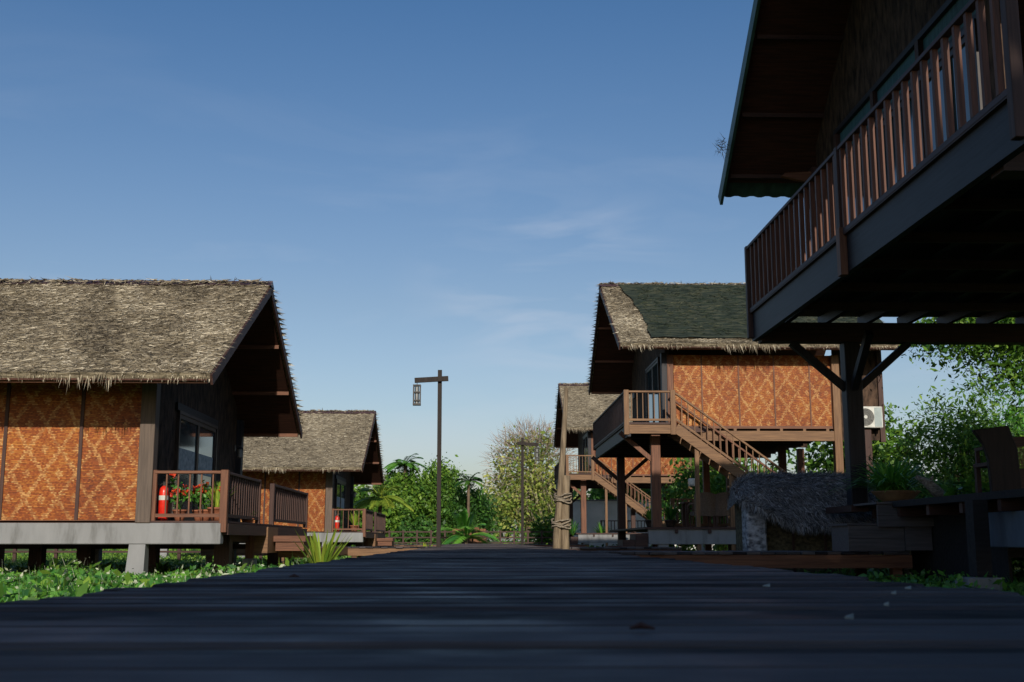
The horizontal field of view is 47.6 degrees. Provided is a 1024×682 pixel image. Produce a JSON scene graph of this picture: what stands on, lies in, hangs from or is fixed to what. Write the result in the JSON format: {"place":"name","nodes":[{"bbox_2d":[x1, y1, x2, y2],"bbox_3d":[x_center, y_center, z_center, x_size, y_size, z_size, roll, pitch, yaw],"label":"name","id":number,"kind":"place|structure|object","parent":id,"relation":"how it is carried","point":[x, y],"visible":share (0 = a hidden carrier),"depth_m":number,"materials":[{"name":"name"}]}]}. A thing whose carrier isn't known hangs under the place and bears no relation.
{"place":"outdoors","nodes":[
{"label":"outdoors","id":0,"kind":"place"},
{"bbox_2d":[278,547,347,557],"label":"walkway","id":1,"kind":"structure","parent":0,"point":[291,554],"depth_m":25.07,"materials":[{"name":"brown wood"}]},
{"bbox_2d":[4,541,1019,596],"bbox_3d":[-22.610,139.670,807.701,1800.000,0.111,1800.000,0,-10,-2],"label":"ground","id":2,"kind":"structure","parent":0,"point":[13,567],"depth_m":38.23,"materials":[{"name":"green plant"}]},
{"bbox_2d":[21,562,48,573],"bbox_3d":[-8.688,4.214,21.310,0.911,0.285,0.834,8,-13,-40],"label":"shaded fern","id":3,"kind":"object","parent":2,"relation":"on","point":[39,568],"visible":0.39,"depth_m":21.36,"materials":[{"name":"green plant"}]},
{"bbox_2d":[87,563,108,572],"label":"shaded fern","id":4,"kind":"object","parent":2,"relation":"on","point":[102,568],"visible":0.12,"depth_m":21.02,"materials":[{"name":"green plant"}]},
{"bbox_2d":[0,555,304,602],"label":"ground cover","id":5,"kind":"object","parent":2,"relation":"on","point":[12,591],"visible":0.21,"depth_m":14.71,"materials":[{"name":"green plant"}]},
{"bbox_2d":[5,549,302,561],"bbox_3d":[-13.892,6.806,36.988,14.500,0.650,0.150,0,-10,-2],"label":"field fence","id":6,"kind":"object","parent":2,"relation":"on","point":[56,551],"visible":0.11,"depth_m":36.96,"materials":[{"name":"brown wood"}]},
{"bbox_2d":[0,276,312,574],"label":"bamboo house","id":7,"kind":"structure","parent":2,"relation":"on","point":[121,401],"depth_m":20.63,"materials":[{"name":"wicker"}]},
{"bbox_2d":[156,480,171,520],"bbox_3d":[-6.118,2.795,20.371,0.187,0.720,0.188,-8,-12,37],"label":"fire extinguisher","id":8,"kind":"object","parent":7,"relation":"on","point":[161,506],"visible":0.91,"depth_m":20.31,"materials":[{"name":"red paint"}]},
{"bbox_2d":[168,474,192,520],"bbox_3d":[-5.910,2.761,20.616,0.558,0.869,0.532,-3,-10,17],"label":"flower pot","id":9,"kind":"object","parent":7,"relation":"on","point":[181,491],"visible":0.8,"depth_m":20.51,"materials":[{"name":"ceramic"}]},
{"bbox_2d":[171,410,217,520],"bbox_3d":[-6.421,2.640,23.601,0.070,2.116,3.246,0,-10,-2],"label":"door","id":10,"kind":"structure","parent":7,"relation":"in","point":[196,439],"depth_m":23.37,"materials":[{"name":"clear glass"}]},
{"bbox_2d":[184,482,211,520],"bbox_3d":[-5.557,2.880,20.806,0.614,0.699,0.639,-6,-11,31],"label":"flower pot","id":11,"kind":"object","parent":7,"relation":"on","point":[198,505],"visible":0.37,"depth_m":20.78,"materials":[{"name":"ceramic"}]},
{"bbox_2d":[184,480,219,520],"bbox_3d":[-5.393,2.819,20.534,0.657,0.728,0.587,-5,-11,27],"label":"flower pot","id":12,"kind":"object","parent":7,"relation":"on","point":[205,503],"visible":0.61,"depth_m":20.49,"materials":[{"name":"ceramic"}]},
{"bbox_2d":[195,481,237,520],"bbox_3d":[-5.201,2.809,20.518,0.794,0.743,0.762,0,-10,-2],"label":"potted plant","id":13,"kind":"object","parent":7,"relation":"on","point":[216,499],"visible":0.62,"depth_m":20.45,"materials":[{"name":"green plant"}]},
{"bbox_2d":[233,445,242,457],"bbox_3d":[-6.290,2.543,26.692,0.220,0.300,0.152,0,-10,-2],"label":"wall lantern","id":14,"kind":"object","parent":7,"relation":"attached to","point":[240,452],"depth_m":26.65,"materials":[{"name":"black metal"}]},
{"bbox_2d":[241,513,255,522],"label":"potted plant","id":15,"kind":"object","parent":7,"relation":"on","point":[247,520],"visible":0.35,"depth_m":22.41,"materials":[{"name":"green plant"}]},
{"bbox_2d":[148,562,172,574],"bbox_3d":[-6.736,4.372,22.202,0.777,0.284,0.866,0,-10,-2],"label":"shaded fern","id":16,"kind":"object","parent":2,"relation":"on","point":[160,567],"visible":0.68,"depth_m":22.11,"materials":[{"name":"green plant"}]},
{"bbox_2d":[1,549,357,577],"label":"grass","id":17,"kind":"structure","parent":2,"relation":"on","point":[107,559],"depth_m":33.43,"materials":[{"name":"green plant"}]},
{"bbox_2d":[160,408,394,558],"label":"bamboo house","id":18,"kind":"structure","parent":2,"relation":"on","point":[328,460],"depth_m":45.09,"materials":[{"name":"plant"}]},
{"bbox_2d":[334,514,338,531],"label":"fire extinguisher","id":19,"kind":"object","parent":18,"relation":"on","point":[336,518],"visible":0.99,"depth_m":44.73,"materials":[{"name":"red paint"}]},
{"bbox_2d":[334,479,345,531],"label":"door","id":20,"kind":"structure","parent":18,"relation":"in","point":[340,486],"depth_m":48.02,"materials":[{"name":"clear glass"}]},
{"bbox_2d":[345,511,362,531],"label":"potted plant","id":21,"kind":"object","parent":18,"relation":"on","point":[356,518],"visible":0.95,"depth_m":44.81,"materials":[{"name":"green plant"}]},
{"bbox_2d":[201,548,417,563],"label":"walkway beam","id":22,"kind":"structure","parent":2,"relation":"on","point":[352,552],"depth_m":30.91,"materials":[{"name":"brown wood"}]},
{"bbox_2d":[320,546,433,547],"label":"walkway","id":23,"kind":"structure","parent":22,"relation":"on","point":[387,546],"depth_m":31.64,"materials":[{"name":"brown wood"}]},
{"bbox_2d":[294,527,351,562],"bbox_3d":[-3.583,3.916,21.872,1.051,1.020,1.395,-5,-11,25],"label":"strap leaf plant","id":24,"kind":"object","parent":2,"relation":"on","point":[316,556],"visible":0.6,"depth_m":21.78,"materials":[{"name":"green plant"}]},
{"bbox_2d":[336,485,393,546],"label":"bushy tree","id":25,"kind":"object","parent":2,"relation":"on","point":[361,495],"visible":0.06,"depth_m":70.61,"materials":[{"name":"green plant"}]},
{"bbox_2d":[354,484,413,532],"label":"young palm","id":26,"kind":"object","parent":2,"relation":"on","point":[380,499],"visible":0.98,"depth_m":54.99,"materials":[{"name":"green plant"}]},
{"bbox_2d":[62,543,716,553],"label":"grass","id":27,"kind":"structure","parent":2,"relation":"on","point":[337,546],"depth_m":62.23,"materials":[{"name":"green plant"}]},
{"bbox_2d":[368,464,433,543],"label":"bushy tree","id":28,"kind":"object","parent":2,"relation":"on","point":[411,494],"visible":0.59,"depth_m":72.40,"materials":[{"name":"green plant"}]},
{"bbox_2d":[363,545,441,546],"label":"walkway beam","id":29,"kind":"structure","parent":2,"relation":"on","point":[412,545],"depth_m":50.15,"materials":[{"name":"brown wood"}]},
{"bbox_2d":[394,544,448,544],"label":"walkway","id":30,"kind":"structure","parent":29,"relation":"on","point":[419,544],"depth_m":50.13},
{"bbox_2d":[383,453,428,525],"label":"coconut palm","id":31,"kind":"object","parent":2,"relation":"on","point":[404,464],"visible":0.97,"depth_m":72.81,"materials":[{"name":"green plant"}]},
{"bbox_2d":[390,514,448,543],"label":"understory bush","id":32,"kind":"object","parent":2,"relation":"on","point":[424,525],"visible":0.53,"depth_m":69.22,"materials":[{"name":"green plant"}]},
{"bbox_2d":[417,452,466,543],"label":"bushy tree","id":33,"kind":"object","parent":2,"relation":"on","point":[448,482],"visible":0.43,"depth_m":74.44,"materials":[{"name":"green plant"}]},
{"bbox_2d":[332,530,552,545],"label":"rail fence","id":34,"kind":"object","parent":2,"relation":"on","point":[472,542],"visible":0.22,"depth_m":66.95,"materials":[{"name":"brown wood"}]},
{"bbox_2d":[434,509,499,543],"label":"banana palm","id":35,"kind":"object","parent":2,"relation":"on","point":[467,523],"visible":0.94,"depth_m":65.42,"materials":[{"name":"green plant"}]},
{"bbox_2d":[434,482,502,541],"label":"bushy tree","id":36,"kind":"object","parent":2,"relation":"on","point":[480,509],"visible":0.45,"depth_m":73.36,"materials":[{"name":"green plant"}]},
{"bbox_2d":[453,472,484,517],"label":"coconut palm","id":37,"kind":"object","parent":2,"relation":"on","point":[472,479],"visible":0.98,"depth_m":72.28,"materials":[{"name":"green plant"}]},
{"bbox_2d":[452,527,485,543],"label":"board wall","id":38,"kind":"structure","parent":2,"relation":"on","point":[470,540],"depth_m":68.47,"materials":[{"name":"brown wood"}]},
{"bbox_2d":[357,472,601,543],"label":"distant wood","id":39,"kind":"object","parent":2,"relation":"on","point":[515,529],"depth_m":113.91,"materials":[{"name":"green plant"}]},
{"bbox_2d":[470,413,580,543],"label":"sparse tree","id":40,"kind":"object","parent":2,"relation":"on","point":[534,498],"visible":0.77,"depth_m":84.76,"materials":[{"name":"green plant"}]},
{"bbox_2d":[518,510,554,543],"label":"understory bush","id":41,"kind":"object","parent":2,"relation":"on","point":[544,525],"visible":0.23,"depth_m":68.91,"materials":[{"name":"green plant"}]},
{"bbox_2d":[531,545,588,546],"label":"walkway beam","id":42,"kind":"structure","parent":2,"relation":"on","point":[570,545],"depth_m":52.80,"materials":[{"name":"brown wood"}]},
{"bbox_2d":[524,544,588,544],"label":"walkway","id":43,"kind":"structure","parent":42,"relation":"on","point":[551,544],"depth_m":52.79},
{"bbox_2d":[551,388,571,549],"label":"bound logs","id":44,"kind":"object","parent":2,"relation":"on","point":[561,519],"visible":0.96,"depth_m":23.73,"materials":[{"name":"wood"}]},
{"bbox_2d":[570,549,681,550],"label":"walkway beam","id":45,"kind":"structure","parent":2,"relation":"on","point":[628,549],"depth_m":28.65,"materials":[{"name":"brown wood"}]},
{"bbox_2d":[551,547,681,548],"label":"walkway","id":46,"kind":"structure","parent":45,"relation":"on","point":[625,547],"depth_m":28.64,"materials":[{"name":"brown wood"}]},
{"bbox_2d":[551,382,713,550],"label":"stilt house","id":47,"kind":"structure","parent":2,"relation":"on","point":[586,410],"depth_m":57.09,"materials":[{"name":"wood"}]},
{"bbox_2d":[569,522,580,535],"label":"spiky plant","id":48,"kind":"object","parent":47,"relation":"on","point":[573,529],"visible":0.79,"depth_m":56.53,"materials":[{"name":"green plant"}]},
{"bbox_2d":[583,433,587,472],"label":"door","id":49,"kind":"structure","parent":47,"relation":"in","point":[585,441],"depth_m":59.39,"materials":[{"name":"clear glass"}]},
{"bbox_2d":[591,523,609,532],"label":"spiky plant","id":50,"kind":"object","parent":47,"relation":"on","point":[601,529],"visible":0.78,"depth_m":56.06,"materials":[{"name":"green plant"}]},
{"bbox_2d":[573,485,702,499],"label":"bushy tree","id":51,"kind":"object","parent":2,"relation":"on","point":[599,492],"visible":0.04,"depth_m":70.18,"materials":[{"name":"green plant"}]},
{"bbox_2d":[573,500,714,549],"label":"white wall","id":52,"kind":"structure","parent":2,"relation":"on","point":[595,511],"depth_m":66.44,"materials":[{"name":"concrete"}]},
{"bbox_2d":[650,485,722,550],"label":"bushy tree","id":53,"kind":"object","parent":2,"relation":"on","point":[685,547],"visible":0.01,"depth_m":57.93,"materials":[{"name":"green plant"}]},
{"bbox_2d":[638,456,777,550],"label":"bushy tree","id":54,"kind":"object","parent":2,"relation":"on","point":[717,482],"visible":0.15,"depth_m":49.43,"materials":[{"name":"green plant"}]},
{"bbox_2d":[585,280,898,550],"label":"stilt house","id":55,"kind":"structure","parent":2,"relation":"on","point":[719,391],"depth_m":33.20,"materials":[{"name":"wicker"}]},
{"bbox_2d":[642,509,650,526],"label":"potted plant","id":56,"kind":"object","parent":55,"relation":"on","point":[647,515],"visible":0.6,"depth_m":32.85,"materials":[{"name":"green plant"}]},
{"bbox_2d":[645,357,660,421],"bbox_3d":[4.298,1.744,35.348,0.070,2.146,2.596,0,-10,-2],"label":"door","id":57,"kind":"structure","parent":55,"relation":"in","point":[652,372],"depth_m":35.28,"materials":[{"name":"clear glass"}]},
{"bbox_2d":[662,503,682,526],"bbox_3d":[4.652,5.069,33.777,0.750,0.744,0.871,6,-11,-31],"label":"potted plant","id":58,"kind":"object","parent":55,"relation":"on","point":[670,514],"visible":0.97,"depth_m":33.65,"materials":[{"name":"green plant"}]},
{"bbox_2d":[680,502,693,526],"bbox_3d":[5.759,5.079,33.851,1.600,0.750,0.700,0,-10,-2],"label":"terrace table","id":59,"kind":"object","parent":55,"relation":"on","point":[685,516],"visible":0.37,"depth_m":33.63,"materials":[{"name":"brown wood"}]},
{"bbox_2d":[688,450,694,486],"bbox_3d":[4.965,3.515,32.017,0.230,0.990,0.230,0,-10,-2],"label":"hanging lantern","id":60,"kind":"object","parent":55,"relation":"hanging from","point":[691,482],"visible":0.81,"depth_m":31.87,"materials":[{"name":"grey glass"}]},
{"bbox_2d":[670,498,729,525],"bbox_3d":[6.013,5.138,34.609,2.570,0.893,0.120,0,-10,-2],"label":"terrace railing","id":61,"kind":"object","parent":55,"relation":"on","point":[672,502],"visible":0.27,"depth_m":34.55,"materials":[{"name":"brown wood"}]},
{"bbox_2d":[687,492,714,526],"bbox_3d":[5.391,4.785,32.818,0.727,0.981,0.744,1,-10,-8],"label":"rattan armchair","id":62,"kind":"object","parent":55,"relation":"on","point":[707,503],"visible":0.82,"depth_m":32.55,"materials":[{"name":"brown wicker"}]},
{"bbox_2d":[715,492,735,526],"bbox_3d":[6.048,4.790,32.849,0.745,0.981,0.772,0,-10,-2],"label":"rattan armchair","id":63,"kind":"object","parent":55,"relation":"on","point":[721,502],"visible":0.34,"depth_m":32.57,"materials":[{"name":"brown wicker"}]},
{"bbox_2d":[863,406,882,430],"bbox_3d":[10.217,2.230,33.364,0.780,0.660,0.430,0,-10,-2],"label":"air conditioner","id":64,"kind":"object","parent":55,"relation":"attached to","point":[873,417],"visible":0.69,"depth_m":33.19,"materials":[{"name":"white metal"}]},
{"bbox_2d":[634,555,912,580],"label":"walkway beam","id":65,"kind":"structure","parent":2,"relation":"on","point":[861,564],"depth_m":16.85,"materials":[{"name":"brown wood"}]},
{"bbox_2d":[591,551,908,554],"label":"walkway","id":66,"kind":"structure","parent":65,"relation":"on","point":[760,553],"depth_m":16.86,"materials":[{"name":"brown wood"}]},
{"bbox_2d":[726,467,878,574],"bbox_3d":[5.011,3.147,20.195,2.537,1.966,2.039,0,-10,-2],"label":"thatched hut","id":67,"kind":"object","parent":2,"relation":"on","point":[781,511],"visible":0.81,"depth_m":19.75,"materials":[{"name":"grey plant"}]},
{"bbox_2d":[766,402,943,473],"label":"bushy tree","id":68,"kind":"object","parent":2,"relation":"on","point":[824,450],"visible":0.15,"depth_m":47.73,"materials":[{"name":"green plant"}]},
{"bbox_2d":[712,0,1023,590],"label":"stilt house","id":69,"kind":"structure","parent":2,"relation":"on","point":[885,138],"depth_m":16.25,"materials":[{"name":"brown wood"}]},
{"bbox_2d":[840,100,871,222],"bbox_3d":[5.167,-2.169,17.300,0.090,2.538,1.729,0,-10,-2],"label":"door","id":70,"kind":"structure","parent":69,"relation":"in","point":[860,115],"depth_m":17.38,"materials":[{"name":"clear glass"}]},
{"bbox_2d":[823,456,946,501],"bbox_3d":[5.936,2.153,18.149,2.268,0.772,2.269,0,-10,-2],"label":"planted bowl","id":71,"kind":"object","parent":69,"relation":"on","point":[891,484],"visible":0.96,"depth_m":17.91,"materials":[{"name":"ceramic"}]},
{"bbox_2d":[874,50,915,197],"bbox_3d":[5.215,-2.463,15.592,0.090,2.538,1.729,0,-10,-2],"label":"door","id":72,"kind":"structure","parent":69,"relation":"in","point":[910,59],"depth_m":15.76,"materials":[{"name":"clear glass"}]},
{"bbox_2d":[915,475,943,496],"bbox_3d":[6.363,2.231,17.575,0.489,0.408,0.210,0,-10,-2],"label":"driftwood","id":73,"kind":"object","parent":69,"relation":"on","point":[929,484],"visible":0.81,"depth_m":17.51,"materials":[{"name":"grey wood"}]},
{"bbox_2d":[918,0,982,158],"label":"door","id":74,"kind":"structure","parent":69,"relation":"in","point":[957,7],"depth_m":13.89,"materials":[{"name":"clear glass"}]},
{"bbox_2d":[940,474,989,495],"bbox_3d":[6.682,2.165,16.951,0.876,0.435,0.582,0,-10,-2],"label":"broadleaf plant","id":75,"kind":"object","parent":69,"relation":"on","point":[953,491],"visible":0.53,"depth_m":16.89,"materials":[{"name":"green plant"}]},
{"bbox_2d":[972,426,1021,492],"bbox_3d":[6.376,1.623,15.531,0.593,0.928,0.600,0,-10,-2],"label":"slab chair","id":76,"kind":"object","parent":69,"relation":"on","point":[1000,450],"visible":0.86,"depth_m":15.26,"materials":[{"name":"black wood"}]},
{"bbox_2d":[1013,436,1023,487],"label":"cane bench","id":77,"kind":"object","parent":69,"relation":"on","point":[1019,441],"visible":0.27,"depth_m":16.16,"materials":[{"name":"brown wicker"}]},
{"bbox_2d":[782,568,1023,595],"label":"ground cover","id":78,"kind":"object","parent":2,"relation":"on","point":[884,575],"visible":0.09,"depth_m":15.11,"materials":[{"name":"green plant"}]},
{"bbox_2d":[867,457,973,501],"bbox_3d":[9.182,3.943,25.529,4.442,2.865,2.815,0,-10,-2],"label":"tall shrub","id":79,"kind":"object","parent":2,"relation":"on","point":[947,484],"visible":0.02,"depth_m":25.56,"materials":[{"name":"green plant"}]},
{"bbox_2d":[867,356,1023,496],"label":"tall shrub","id":80,"kind":"object","parent":2,"relation":"on","point":[963,468],"visible":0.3,"depth_m":29.63,"materials":[{"name":"green plant"}]},
{"bbox_2d":[899,317,1023,447],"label":"overhanging tree","id":81,"kind":"object","parent":2,"relation":"on","point":[1014,354],"visible":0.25,"depth_m":32.48,"materials":[{"name":"green plant"}]},
{"bbox_2d":[940,378,1023,564],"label":"tall shrub","id":82,"kind":"object","parent":2,"relation":"on","point":[1013,420],"visible":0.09,"depth_m":31.29,"materials":[{"name":"green plant"}]},
{"bbox_2d":[1004,558,1023,590],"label":"tall shrub","id":83,"kind":"object","parent":2,"relation":"on","point":[1019,572],"visible":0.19,"depth_m":16.03,"materials":[{"name":"green plant"}]},
{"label":"boardwalk substructure","id":84,"kind":"structure","parent":2,"relation":"on","visible":0},
{"bbox_2d":[0,544,1023,681],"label":"boardwalk","id":85,"kind":"structure","parent":84,"relation":"on","point":[485,613],"depth_m":2.20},
{"bbox_2d":[413,370,447,546],"bbox_3d":[-1.986,2.959,27.990,0.867,4.580,0.209,1,-10,-6],"label":"lamp post","id":86,"kind":"object","parent":85,"relation":"attached to","point":[439,378],"visible":0.97,"depth_m":28.15,"materials":[{"name":"black wood"}]},
{"bbox_2d":[517,438,539,544],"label":"lamp post","id":87,"kind":"object","parent":85,"relation":"attached to","point":[522,443],"visible":0.98,"depth_m":44.25,"materials":[{"name":"black wood"}]},
{"bbox_2d":[629,621,654,629],"bbox_3d":[0.225,0.492,2.009,0.044,0.014,0.020,-1,-10,5],"label":"dead leaf","id":88,"kind":"object","parent":85,"relation":"on","point":[640,625],"visible":1,"depth_m":2.00,"materials":[{"name":"brown plant"}]},
{"bbox_2d":[845,613,853,619],"bbox_3d":[0.657,0.537,2.261,0.017,0.011,0.019,-3,-10,17],"label":"fallen petal","id":89,"kind":"object","parent":85,"relation":"on","point":[850,616],"visible":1,"depth_m":2.25,"materials":[{"name":"white plant"}]},
{"bbox_2d":[0,0,1023,540],"label":"sky","id":90,"kind":"structure","parent":0,"point":[422,188],"materials":[{"name":"blue"}]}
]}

